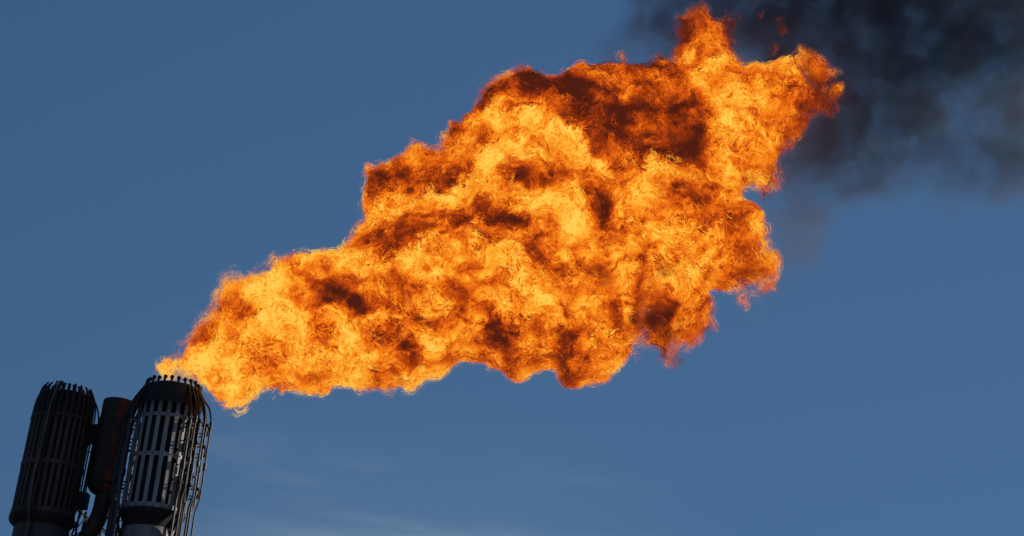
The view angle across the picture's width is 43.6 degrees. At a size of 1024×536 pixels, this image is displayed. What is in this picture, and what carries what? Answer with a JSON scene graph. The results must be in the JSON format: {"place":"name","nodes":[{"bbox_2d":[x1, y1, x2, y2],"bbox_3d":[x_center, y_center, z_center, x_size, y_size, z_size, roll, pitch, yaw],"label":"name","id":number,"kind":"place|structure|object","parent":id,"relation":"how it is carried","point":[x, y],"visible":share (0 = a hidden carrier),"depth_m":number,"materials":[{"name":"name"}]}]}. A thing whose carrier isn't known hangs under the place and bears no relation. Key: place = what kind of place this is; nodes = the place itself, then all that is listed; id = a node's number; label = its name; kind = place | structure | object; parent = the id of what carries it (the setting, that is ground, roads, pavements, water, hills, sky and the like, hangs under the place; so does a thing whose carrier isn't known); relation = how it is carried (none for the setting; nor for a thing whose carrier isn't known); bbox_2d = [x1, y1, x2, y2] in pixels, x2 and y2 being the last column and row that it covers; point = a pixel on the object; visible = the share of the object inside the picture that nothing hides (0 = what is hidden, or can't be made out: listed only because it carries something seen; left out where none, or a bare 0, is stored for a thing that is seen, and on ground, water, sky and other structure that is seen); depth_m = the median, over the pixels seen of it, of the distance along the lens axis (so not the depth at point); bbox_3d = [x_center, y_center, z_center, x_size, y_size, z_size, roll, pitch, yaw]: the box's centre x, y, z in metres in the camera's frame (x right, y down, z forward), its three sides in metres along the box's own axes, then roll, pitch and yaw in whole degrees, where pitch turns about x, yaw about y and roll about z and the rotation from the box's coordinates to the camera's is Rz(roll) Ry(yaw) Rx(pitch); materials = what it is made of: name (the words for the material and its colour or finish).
{"place":"outdoors","nodes":[
{"label":"outdoors","id":0,"kind":"place"},
{"bbox_2d":[0,0,1023,535],"label":"sky","id":1,"kind":"structure","parent":0,"point":[155,154],"materials":[{"name":"blue"}]},
{"label":"ground","id":2,"kind":"structure","parent":0,"visible":0},
{"bbox_2d":[8,380,98,535],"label":"flare stack","id":3,"kind":"object","parent":2,"relation":"on","point":[52,470],"visible":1,"depth_m":50.61,"materials":[{"name":"metal"}]},
{"bbox_2d":[65,477,131,535],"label":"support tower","id":4,"kind":"structure","parent":2,"relation":"on","point":[85,518],"depth_m":52.17,"materials":[{"name":"black metal"}]},
{"bbox_2d":[73,397,130,535],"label":"vent drum","id":5,"kind":"object","parent":2,"relation":"on","point":[106,434],"visible":0.83,"depth_m":51.42,"materials":[{"name":"metal"}]},
{"bbox_2d":[105,374,212,535],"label":"flare stack","id":6,"kind":"object","parent":2,"relation":"on","point":[166,429],"visible":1,"depth_m":50.70,"materials":[{"name":"metal"}]},
{"bbox_2d":[155,7,843,415],"bbox_3d":[0.322,-3.370,57.041,30.435,21.685,8.608,3,-26,0],"label":"flame","id":7,"kind":"object","parent":6,"relation":"on","point":[573,225],"visible":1,"depth_m":53.46,"materials":[{"name":"orange"}]}
]}

